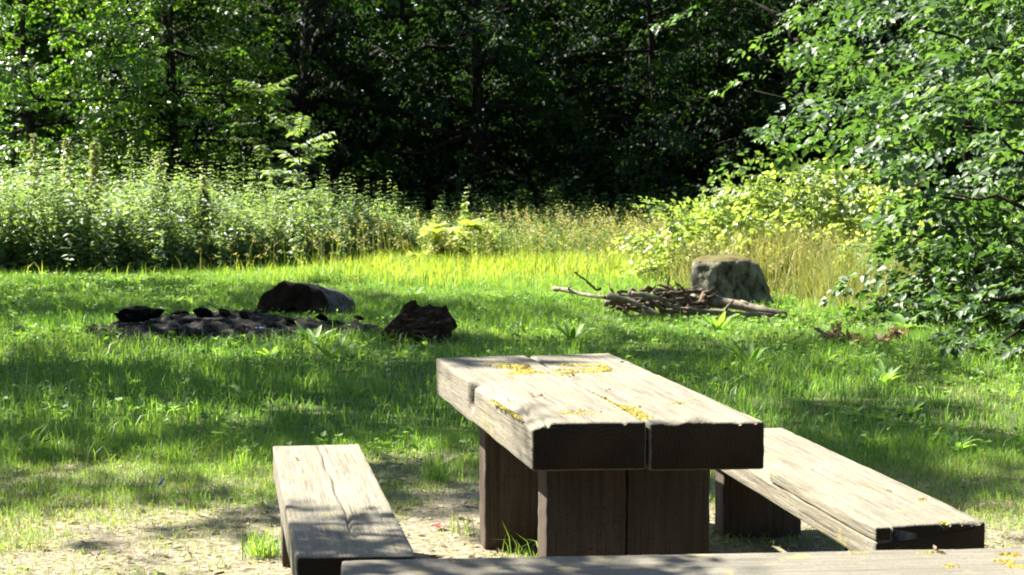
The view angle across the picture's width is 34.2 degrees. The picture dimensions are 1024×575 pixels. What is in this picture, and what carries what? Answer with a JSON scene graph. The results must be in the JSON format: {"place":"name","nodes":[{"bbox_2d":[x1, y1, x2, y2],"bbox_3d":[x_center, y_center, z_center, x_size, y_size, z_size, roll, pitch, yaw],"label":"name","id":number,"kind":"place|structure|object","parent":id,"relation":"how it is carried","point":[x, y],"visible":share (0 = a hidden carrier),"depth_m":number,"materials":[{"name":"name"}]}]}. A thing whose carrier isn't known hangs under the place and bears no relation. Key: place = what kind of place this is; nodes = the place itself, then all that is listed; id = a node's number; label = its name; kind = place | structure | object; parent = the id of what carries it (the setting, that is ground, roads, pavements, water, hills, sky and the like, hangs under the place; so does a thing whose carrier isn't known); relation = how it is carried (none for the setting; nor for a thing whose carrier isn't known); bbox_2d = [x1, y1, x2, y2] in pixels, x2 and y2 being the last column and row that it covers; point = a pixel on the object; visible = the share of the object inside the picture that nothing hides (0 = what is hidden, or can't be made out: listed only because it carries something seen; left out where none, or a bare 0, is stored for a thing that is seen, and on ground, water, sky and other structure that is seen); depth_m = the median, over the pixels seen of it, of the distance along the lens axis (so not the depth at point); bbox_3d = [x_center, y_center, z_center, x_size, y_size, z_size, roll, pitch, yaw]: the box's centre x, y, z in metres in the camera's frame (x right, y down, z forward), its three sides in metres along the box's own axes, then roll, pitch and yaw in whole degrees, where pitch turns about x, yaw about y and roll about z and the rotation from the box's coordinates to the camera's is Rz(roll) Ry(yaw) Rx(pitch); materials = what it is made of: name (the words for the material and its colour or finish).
{"place":"outdoors","nodes":[
{"label":"outdoors","id":0,"kind":"place"},
{"bbox_2d":[0,231,796,289],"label":"sunny grass","id":1,"kind":"structure","parent":0,"point":[497,265],"depth_m":27.76,"materials":[{"name":"plant"}]},
{"bbox_2d":[86,197,871,294],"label":"seeding grass","id":2,"kind":"structure","parent":0,"point":[594,234],"depth_m":30.26,"materials":[{"name":"plant"}]},
{"bbox_2d":[0,260,1023,574],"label":"ground","id":3,"kind":"structure","parent":0,"point":[412,528],"depth_m":8.53,"materials":[{"name":"soil"}]},
{"bbox_2d":[0,0,15,8],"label":"tall broadleaf tree","id":4,"kind":"object","parent":3,"relation":"on","point":[4,3],"visible":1,"depth_m":26.86,"materials":[{"name":"green plant"}]},
{"bbox_2d":[17,381,53,398],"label":"dock plant","id":5,"kind":"object","parent":3,"relation":"on","point":[30,387],"visible":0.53,"depth_m":11.89,"materials":[{"name":"green plant"}]},
{"bbox_2d":[22,133,48,216],"bbox_3d":[-8.769,-1.614,30.546,0.509,2.447,0.535,0,4,0],"label":"flowering stalk","id":6,"kind":"object","parent":3,"relation":"on","point":[35,139],"visible":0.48,"depth_m":30.49,"materials":[{"name":"green plant"}]},
{"bbox_2d":[58,137,79,217],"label":"flowering stalk","id":7,"kind":"object","parent":3,"relation":"on","point":[65,141],"visible":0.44,"depth_m":30.50,"materials":[{"name":"green plant"}]},
{"bbox_2d":[84,137,106,225],"bbox_3d":[-7.652,-1.578,30.550,0.537,2.375,0.549,0,4,0],"label":"flowering stalk","id":8,"kind":"object","parent":3,"relation":"on","point":[96,160],"visible":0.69,"depth_m":30.49,"materials":[{"name":"green plant"}]},
{"bbox_2d":[0,0,201,202],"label":"broadleaf tree","id":9,"kind":"object","parent":3,"relation":"on","point":[24,74],"visible":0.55,"depth_m":38.67,"materials":[{"name":"green plant"}]},
{"bbox_2d":[146,151,171,224],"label":"flowering stalk","id":10,"kind":"object","parent":3,"relation":"on","point":[160,169],"visible":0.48,"depth_m":30.52,"materials":[{"name":"green plant"}]},
{"bbox_2d":[10,0,328,211],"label":"broadleaf tree","id":11,"kind":"object","parent":3,"relation":"on","point":[233,75],"visible":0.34,"depth_m":41.10,"materials":[{"name":"green plant"}]},
{"bbox_2d":[0,0,362,191],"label":"broadleaf tree","id":12,"kind":"object","parent":3,"relation":"on","point":[45,106],"visible":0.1,"depth_m":52.00,"materials":[{"name":"green plant"}]},
{"bbox_2d":[33,0,347,224],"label":"broadleaf tree","id":13,"kind":"object","parent":3,"relation":"on","point":[174,93],"visible":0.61,"depth_m":39.56,"materials":[{"name":"green plant"}]},
{"bbox_2d":[153,433,229,464],"bbox_3d":[-1.759,0.869,9.217,0.489,0.200,0.454,0,4,0],"label":"grass tuft","id":14,"kind":"object","parent":3,"relation":"on","point":[176,450],"visible":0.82,"depth_m":9.14,"materials":[{"name":"plant"}]},
{"bbox_2d":[190,175,212,261],"bbox_3d":[-5.680,-1.228,30.594,0.544,1.672,0.525,0,4,0],"label":"flowering stalk","id":15,"kind":"object","parent":3,"relation":"on","point":[205,184],"visible":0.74,"depth_m":30.52,"materials":[{"name":"green plant"}]},
{"bbox_2d":[0,134,423,273],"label":"nettle bed","id":16,"kind":"object","parent":3,"relation":"on","point":[55,235],"visible":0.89,"depth_m":29.53,"materials":[{"name":"green plant"}]},
{"bbox_2d":[57,0,367,199],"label":"broadleaf tree","id":17,"kind":"object","parent":3,"relation":"on","point":[197,134],"visible":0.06,"depth_m":49.02,"materials":[{"name":"green plant"}]},
{"bbox_2d":[86,308,380,344],"bbox_3d":[-2.701,0.366,16.945,3.950,0.212,2.600,0,4,0],"label":"ash heap","id":18,"kind":"object","parent":3,"relation":"on","point":[189,325],"visible":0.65,"depth_m":16.38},
{"bbox_2d":[113,305,161,321],"bbox_3d":[-3.865,0.277,17.241,0.515,0.187,0.229,0,4,0],"label":"charred wood","id":19,"kind":"object","parent":18,"relation":"on","point":[135,313],"visible":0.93,"depth_m":17.17,"materials":[{"name":"wood"}]},
{"bbox_2d":[147,308,164,319],"bbox_3d":[-3.681,0.268,17.189,0.214,0.090,0.107,-30,6,-20],"label":"charred wood","id":20,"kind":"object","parent":18,"relation":"on","point":[154,313],"visible":0.99,"depth_m":17.15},
{"bbox_2d":[192,306,213,317],"bbox_3d":[-3.185,0.256,17.188,0.244,0.111,0.122,20,13,-19],"label":"charred wood","id":21,"kind":"object","parent":18,"relation":"on","point":[202,311],"visible":0.98,"depth_m":17.15,"materials":[{"name":"wood"}]},
{"bbox_2d":[218,308,231,316],"bbox_3d":[-2.945,0.277,17.141,0.214,0.096,0.107,30,-7,33],"label":"charred wood","id":22,"kind":"object","parent":18,"relation":"on","point":[223,312],"visible":0.68,"depth_m":17.11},
{"bbox_2d":[216,443,263,471],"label":"grass tuft","id":23,"kind":"object","parent":3,"relation":"on","point":[242,460],"visible":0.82,"depth_m":8.96,"materials":[{"name":"plant"}]},
{"bbox_2d":[70,0,418,208],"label":"broadleaf tree","id":24,"kind":"object","parent":3,"relation":"on","point":[328,58],"visible":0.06,"depth_m":47.39,"materials":[{"name":"green plant"}]},
{"bbox_2d":[229,384,260,400],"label":"dock plant","id":25,"kind":"object","parent":3,"relation":"on","point":[238,390],"visible":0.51,"depth_m":11.93,"materials":[{"name":"green plant"}]},
{"bbox_2d":[221,520,280,560],"bbox_3d":[-1.019,1.045,6.879,0.461,0.155,0.366,0,4,0],"label":"grass tuft","id":26,"kind":"object","parent":3,"relation":"on","point":[263,546],"visible":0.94,"depth_m":6.89,"materials":[{"name":"plant"}]},
{"bbox_2d":[209,75,317,205],"bbox_3d":[-5.607,-2.774,37.469,2.466,3.986,2.310,0,4,0],"label":"sapling","id":27,"kind":"object","parent":3,"relation":"on","point":[262,155],"visible":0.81,"depth_m":37.32,"materials":[{"name":"green plant"}]},
{"bbox_2d":[254,341,287,358],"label":"dock plant","id":28,"kind":"object","parent":3,"relation":"on","point":[268,348],"visible":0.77,"depth_m":14.59,"materials":[{"name":"green plant"}]},
{"bbox_2d":[254,114,344,224],"bbox_3d":[-4.249,-2.000,33.441,2.015,2.953,1.911,0,4,0],"label":"sapling","id":29,"kind":"object","parent":3,"relation":"on","point":[309,153],"visible":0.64,"depth_m":33.32,"materials":[{"name":"green plant"}]},
{"bbox_2d":[128,0,478,216],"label":"broadleaf tree","id":30,"kind":"object","parent":3,"relation":"on","point":[319,74],"visible":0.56,"depth_m":42.31,"materials":[{"name":"green plant"}]},
{"bbox_2d":[257,280,355,316],"bbox_3d":[-2.422,0.155,19.832,0.936,0.530,1.018,1,4,18],"label":"boulder","id":31,"kind":"object","parent":3,"relation":"on","point":[301,297],"visible":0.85,"depth_m":19.41,"materials":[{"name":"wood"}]},
{"bbox_2d":[291,321,343,345],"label":"dock plant","id":32,"kind":"object","parent":3,"relation":"on","point":[305,333],"visible":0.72,"depth_m":15.72,"materials":[{"name":"green plant"}]},
{"bbox_2d":[308,335,355,362],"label":"dock plant","id":33,"kind":"object","parent":3,"relation":"on","point":[336,350],"visible":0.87,"depth_m":14.21,"materials":[{"name":"green plant"}]},
{"bbox_2d":[273,444,415,574],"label":"bench","id":34,"kind":"object","parent":3,"relation":"on","point":[336,511],"visible":0.96,"depth_m":5.71,"materials":[{"name":"wood"}]},
{"bbox_2d":[344,333,385,346],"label":"dock plant","id":35,"kind":"object","parent":3,"relation":"on","point":[362,336],"visible":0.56,"depth_m":15.59,"materials":[{"name":"green plant"}]},
{"bbox_2d":[233,0,567,222],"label":"broadleaf tree","id":36,"kind":"object","parent":3,"relation":"on","point":[449,125],"visible":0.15,"depth_m":44.95,"materials":[{"name":"green plant"}]},
{"bbox_2d":[390,251,423,261],"bbox_3d":[-1.898,-0.512,30.180,0.593,0.292,0.430,0,4,0],"label":"butterbur","id":37,"kind":"object","parent":3,"relation":"on","point":[414,253],"visible":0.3,"depth_m":30.12,"materials":[{"name":"green plant"}]},
{"bbox_2d":[380,300,456,343],"bbox_3d":[-0.905,0.357,16.217,0.732,0.492,0.673,0,4,0],"label":"wood chunk","id":38,"kind":"object","parent":3,"relation":"on","point":[415,319],"visible":0.81,"depth_m":16.02,"materials":[{"name":"wood"}]},
{"bbox_2d":[422,212,441,259],"bbox_3d":[-1.508,-0.960,31.253,0.523,1.050,0.426,0,4,0],"label":"willowherb","id":39,"kind":"object","parent":3,"relation":"on","point":[437,227],"visible":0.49,"depth_m":31.27,"materials":[{"name":"green plant"}]},
{"bbox_2d":[408,444,471,482],"bbox_3d":[-0.400,0.903,8.620,0.364,0.213,0.593,3,4,35],"label":"grass tuft","id":40,"kind":"object","parent":3,"relation":"on","point":[439,472],"visible":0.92,"depth_m":8.63,"materials":[{"name":"plant"}]},
{"bbox_2d":[417,218,490,258],"bbox_3d":[-1.078,-0.852,31.048,1.371,0.891,1.320,0,4,0],"label":"butterbur","id":41,"kind":"object","parent":3,"relation":"on","point":[474,223],"visible":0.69,"depth_m":30.83,"materials":[{"name":"green plant"}]},
{"bbox_2d":[434,508,479,538],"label":"grass tuft","id":42,"kind":"object","parent":3,"relation":"on","point":[467,529],"visible":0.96,"depth_m":7.30,"materials":[{"name":"plant"}]},
{"bbox_2d":[458,187,473,258],"bbox_3d":[-0.867,-1.178,31.318,0.348,1.477,0.526,0,4,0],"label":"willowherb","id":43,"kind":"object","parent":3,"relation":"on","point":[465,240],"visible":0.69,"depth_m":31.23,"materials":[{"name":"green plant"}]},
{"bbox_2d":[331,0,632,225],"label":"broadleaf tree","id":44,"kind":"object","parent":3,"relation":"on","point":[479,9],"visible":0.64,"depth_m":42.37,"materials":[{"name":"green plant"}]},
{"bbox_2d":[473,209,495,260],"bbox_3d":[-0.513,-0.957,31.205,0.394,1.050,0.613,-3,5,-38],"label":"willowherb","id":45,"kind":"object","parent":3,"relation":"on","point":[489,228],"visible":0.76,"depth_m":31.15,"materials":[{"name":"green plant"}]},
{"bbox_2d":[488,222,506,256],"bbox_3d":[-0.269,-0.865,31.177,0.351,0.905,0.605,-2,4,-25],"label":"willowherb","id":46,"kind":"object","parent":3,"relation":"on","point":[500,237],"visible":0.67,"depth_m":31.16,"materials":[{"name":"green plant"}]},
{"bbox_2d":[0,258,1023,574],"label":"lawn grass","id":47,"kind":"structure","parent":3,"relation":"on","point":[236,376],"depth_m":12.43,"materials":[{"name":"plant"}]},
{"bbox_2d":[0,0,1023,217],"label":"distant wood","id":48,"kind":"object","parent":3,"relation":"on","point":[43,53],"visible":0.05,"depth_m":57.50,"materials":[{"name":"green plant"}]},
{"bbox_2d":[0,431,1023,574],"bbox_3d":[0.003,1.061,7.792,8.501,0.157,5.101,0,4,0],"label":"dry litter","id":49,"kind":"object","parent":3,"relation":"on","point":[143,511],"visible":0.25,"depth_m":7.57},
{"bbox_2d":[9,175,1023,259],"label":"undergrowth","id":50,"kind":"object","parent":3,"relation":"on","point":[513,216],"visible":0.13,"depth_m":37.83,"materials":[{"name":"green plant"}]},
{"bbox_2d":[342,0,691,206],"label":"broadleaf tree","id":51,"kind":"object","parent":3,"relation":"on","point":[511,12],"visible":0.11,"depth_m":51.18,"materials":[{"name":"green plant"}]},
{"bbox_2d":[501,527,537,556],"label":"grass tuft","id":52,"kind":"object","parent":3,"relation":"on","point":[516,546],"visible":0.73,"depth_m":6.87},
{"bbox_2d":[548,318,595,340],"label":"dock plant","id":53,"kind":"object","parent":3,"relation":"on","point":[572,330],"visible":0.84,"depth_m":16.11,"materials":[{"name":"green plant"}]},
{"bbox_2d":[392,0,752,221],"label":"broadleaf tree","id":54,"kind":"object","parent":3,"relation":"on","point":[572,23],"visible":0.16,"depth_m":45.74,"materials":[{"name":"green plant"}]},
{"bbox_2d":[552,286,602,297],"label":"branch","id":55,"kind":"object","parent":3,"relation":"on","point":[565,290],"visible":0.82,"depth_m":21.26,"materials":[{"name":"brown plant"}]},
{"bbox_2d":[574,272,601,290],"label":"twig","id":56,"kind":"object","parent":3,"relation":"on","point":[589,283],"visible":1,"depth_m":19.93,"materials":[{"name":"wood"}]},
{"bbox_2d":[436,353,763,556],"bbox_3d":[0.253,0.820,6.662,0.841,0.922,2.287,-1,4,-10],"label":"picnic table","id":57,"kind":"object","parent":3,"relation":"on","point":[585,463],"visible":1,"depth_m":5.82,"materials":[{"name":"wood"}]},
{"bbox_2d":[616,305,643,317],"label":"branch","id":58,"kind":"object","parent":3,"relation":"on","point":[620,308],"visible":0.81,"depth_m":18.95,"materials":[{"name":"brown plant"}]},
{"bbox_2d":[606,292,660,315],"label":"branch","id":59,"kind":"object","parent":3,"relation":"on","point":[628,300],"visible":1,"depth_m":18.60,"materials":[{"name":"brown plant"}]},
{"bbox_2d":[639,296,679,313],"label":"branch","id":60,"kind":"object","parent":59,"relation":"on","point":[655,304],"visible":0.99,"depth_m":18.57,"materials":[{"name":"brown plant"}]},
{"bbox_2d":[631,291,672,302],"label":"branch","id":61,"kind":"object","parent":60,"relation":"on","point":[660,298],"visible":1,"depth_m":18.56,"materials":[{"name":"brown plant"}]},
{"bbox_2d":[655,281,697,295],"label":"branch","id":62,"kind":"object","parent":61,"relation":"on","point":[683,291],"visible":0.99,"depth_m":18.60,"materials":[{"name":"brown plant"}]},
{"bbox_2d":[661,302,697,311],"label":"branch","id":63,"kind":"object","parent":60,"relation":"on","point":[671,306],"visible":1,"depth_m":18.57,"materials":[{"name":"brown plant"}]},
{"bbox_2d":[652,288,677,303],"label":"branch","id":64,"kind":"object","parent":63,"relation":"on","point":[668,297],"visible":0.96,"depth_m":18.61,"materials":[{"name":"brown plant"}]},
{"bbox_2d":[641,299,654,315],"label":"branch","id":65,"kind":"object","parent":3,"relation":"on","point":[646,313],"visible":0.23,"depth_m":18.88,"materials":[{"name":"brown plant"}]},
{"bbox_2d":[644,301,684,308],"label":"branch","id":66,"kind":"object","parent":65,"relation":"on","point":[662,306],"visible":0.27,"depth_m":18.98,"materials":[{"name":"brown plant"}]},
{"bbox_2d":[609,297,644,304],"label":"branch","id":67,"kind":"object","parent":66,"relation":"on","point":[613,302],"visible":0.43,"depth_m":18.89,"materials":[{"name":"brown plant"}]},
{"bbox_2d":[478,0,841,228],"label":"broadleaf tree","id":68,"kind":"object","parent":3,"relation":"on","point":[660,134],"visible":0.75,"depth_m":41.45,"materials":[{"name":"green plant"}]},
{"bbox_2d":[340,548,1023,574],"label":"bench","id":69,"kind":"object","parent":3,"relation":"on","point":[996,561],"visible":1,"depth_m":4.88,"materials":[{"name":"wood"}]},
{"bbox_2d":[541,0,888,198],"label":"broadleaf tree","id":70,"kind":"object","parent":3,"relation":"on","point":[620,61],"visible":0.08,"depth_m":52.39,"materials":[{"name":"green plant"}]},
{"bbox_2d":[695,311,736,329],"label":"dock plant","id":71,"kind":"object","parent":3,"relation":"on","point":[719,323],"visible":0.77,"depth_m":17.09,"materials":[{"name":"green plant"}]},
{"bbox_2d":[686,300,774,317],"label":"branch","id":72,"kind":"object","parent":3,"relation":"on","point":[721,311],"visible":0.86,"depth_m":18.76,"materials":[{"name":"brown plant"}]},
{"bbox_2d":[690,254,773,308],"bbox_3d":[2.689,-0.056,20.547,1.168,0.677,1.115,0,4,0],"label":"rock","id":73,"kind":"object","parent":3,"relation":"on","point":[736,277],"visible":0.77,"depth_m":20.20,"materials":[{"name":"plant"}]},
{"bbox_2d":[539,0,930,221],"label":"broadleaf tree","id":74,"kind":"object","parent":3,"relation":"on","point":[631,64],"visible":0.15,"depth_m":45.60,"materials":[{"name":"green plant"}]},
{"bbox_2d":[722,335,768,366],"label":"dock plant","id":75,"kind":"object","parent":3,"relation":"on","point":[750,348],"visible":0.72,"depth_m":13.77,"materials":[{"name":"green plant"}]},
{"bbox_2d":[705,295,787,318],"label":"branch","id":76,"kind":"object","parent":3,"relation":"on","point":[716,301],"visible":0.88,"depth_m":18.94,"materials":[{"name":"brown plant"}]},
{"bbox_2d":[589,0,930,225],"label":"broadleaf tree","id":77,"kind":"object","parent":3,"relation":"on","point":[790,75],"visible":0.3,"depth_m":41.51,"materials":[{"name":"green plant"}]},
{"bbox_2d":[608,146,966,289],"bbox_3d":[4.352,-0.892,25.085,5.824,2.473,4.411,0,4,0],"label":"bramble bush","id":78,"kind":"object","parent":3,"relation":"on","point":[851,207],"visible":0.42,"depth_m":24.63,"materials":[{"name":"green plant"}]},
{"bbox_2d":[649,0,1023,216],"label":"hazel shrub","id":79,"kind":"object","parent":3,"relation":"on","point":[806,50],"visible":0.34,"depth_m":26.03,"materials":[{"name":"green plant"}]},
{"bbox_2d":[715,428,984,550],"bbox_3d":[1.206,0.995,6.521,0.401,0.590,2.165,-1,4,-9],"label":"bench","id":80,"kind":"object","parent":3,"relation":"on","point":[848,504],"visible":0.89,"depth_m":6.15,"materials":[{"name":"wood"}]},
{"bbox_2d":[683,0,1021,196],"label":"broadleaf tree","id":81,"kind":"object","parent":3,"relation":"on","point":[823,13],"visible":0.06,"depth_m":45.95,"materials":[{"name":"green plant"}]},
{"bbox_2d":[841,442,873,463],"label":"grass tuft","id":82,"kind":"object","parent":3,"relation":"on","point":[855,458],"visible":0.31,"depth_m":8.97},
{"bbox_2d":[814,322,910,348],"bbox_3d":[3.410,0.463,15.680,1.027,0.270,0.769,-2,4,-34],"label":"dead branch","id":83,"kind":"object","parent":3,"relation":"on","point":[890,335],"visible":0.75,"depth_m":15.63,"materials":[{"name":"wood"}]},
{"bbox_2d":[860,359,907,384],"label":"dock plant","id":84,"kind":"object","parent":3,"relation":"on","point":[889,372],"visible":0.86,"depth_m":12.80,"materials":[{"name":"green plant"}]},
{"bbox_2d":[756,1,1022,190],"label":"broadleaf tree","id":85,"kind":"object","parent":3,"relation":"on","point":[874,45],"depth_m":52.58,"materials":[{"name":"green plant"}]},
{"bbox_2d":[763,0,1023,220],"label":"broadleaf tree","id":86,"kind":"object","parent":3,"relation":"on","point":[952,166],"visible":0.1,"depth_m":40.84,"materials":[{"name":"green plant"}]},
{"bbox_2d":[772,0,1023,328],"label":"hazel shrub","id":87,"kind":"object","parent":3,"relation":"on","point":[961,27],"visible":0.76,"depth_m":17.40,"materials":[{"name":"green plant"}]},
{"bbox_2d":[876,310,931,330],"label":"dock plant","id":88,"kind":"object","parent":3,"relation":"on","point":[899,320],"visible":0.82,"depth_m":17.21,"materials":[{"name":"green plant"}]},
{"bbox_2d":[889,393,928,415],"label":"dock plant","id":89,"kind":"object","parent":3,"relation":"on","point":[910,405],"visible":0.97,"depth_m":11.07,"materials":[{"name":"green plant"}]},
{"bbox_2d":[819,186,1023,281],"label":"bramble bush","id":90,"kind":"object","parent":3,"relation":"on","point":[874,238],"visible":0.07,"depth_m":22.03,"materials":[{"name":"green plant"}]},
{"bbox_2d":[855,0,1022,199],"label":"broadleaf tree","id":91,"kind":"object","parent":3,"relation":"on","point":[890,83],"depth_m":45.51,"materials":[{"name":"green plant"}]},
{"bbox_2d":[855,206,1023,338],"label":"bramble bush","id":92,"kind":"object","parent":3,"relation":"on","point":[955,263],"visible":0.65,"depth_m":17.25,"materials":[{"name":"green plant"}]},
{"bbox_2d":[876,0,1023,361],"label":"hazel shrub","id":93,"kind":"object","parent":3,"relation":"on","point":[1003,256],"visible":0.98,"depth_m":13.79,"materials":[{"name":"green plant"}]},
{"bbox_2d":[934,428,976,450],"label":"dock plant","id":94,"kind":"object","parent":3,"relation":"on","point":[955,438],"visible":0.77,"depth_m":9.59,"materials":[{"name":"green plant"}]},
{"bbox_2d":[940,0,1023,201],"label":"broadleaf tree","id":95,"kind":"object","parent":3,"relation":"on","point":[1022,24],"visible":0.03,"depth_m":39.38,"materials":[{"name":"green plant"}]},
{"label":"branch","id":96,"kind":"object","parent":3,"relation":"on","visible":0},
{"bbox_2d":[698,286,718,305],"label":"branch","id":97,"kind":"object","parent":96,"relation":"on","point":[706,295],"visible":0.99,"depth_m":19.10,"materials":[{"name":"brown plant"}]},
{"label":"branch","id":98,"kind":"object","parent":3,"relation":"on","visible":0},
{"bbox_2d":[662,301,688,314],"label":"branch","id":99,"kind":"object","parent":98,"relation":"on","point":[682,312],"visible":0.6,"depth_m":18.85,"materials":[{"name":"brown plant"}]},
{"bbox_2d":[686,299,707,308],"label":"branch","id":100,"kind":"object","parent":99,"relation":"on","point":[703,306],"visible":0.68,"depth_m":18.93,"materials":[{"name":"brown plant"}]},
{"bbox_2d":[676,298,705,306],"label":"branch","id":101,"kind":"object","parent":100,"relation":"on","point":[701,302],"visible":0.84,"depth_m":18.96,"materials":[{"name":"brown plant"}]},
{"bbox_2d":[0,418,1023,574],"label":"dry grass","id":102,"kind":"structure","parent":0,"point":[420,488],"depth_m":8.14,"materials":[{"name":"plant"}]},
{"bbox_2d":[646,215,1020,325],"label":"long grass","id":103,"kind":"structure","parent":0,"point":[826,279],"depth_m":22.32,"materials":[{"name":"plant"}]},
{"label":"branch","id":104,"kind":"object","parent":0,"visible":0},
{"bbox_2d":[655,289,695,300],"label":"branch","id":105,"kind":"object","parent":104,"relation":"on","point":[687,295],"visible":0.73,"depth_m":18.82,"materials":[{"name":"brown plant"}]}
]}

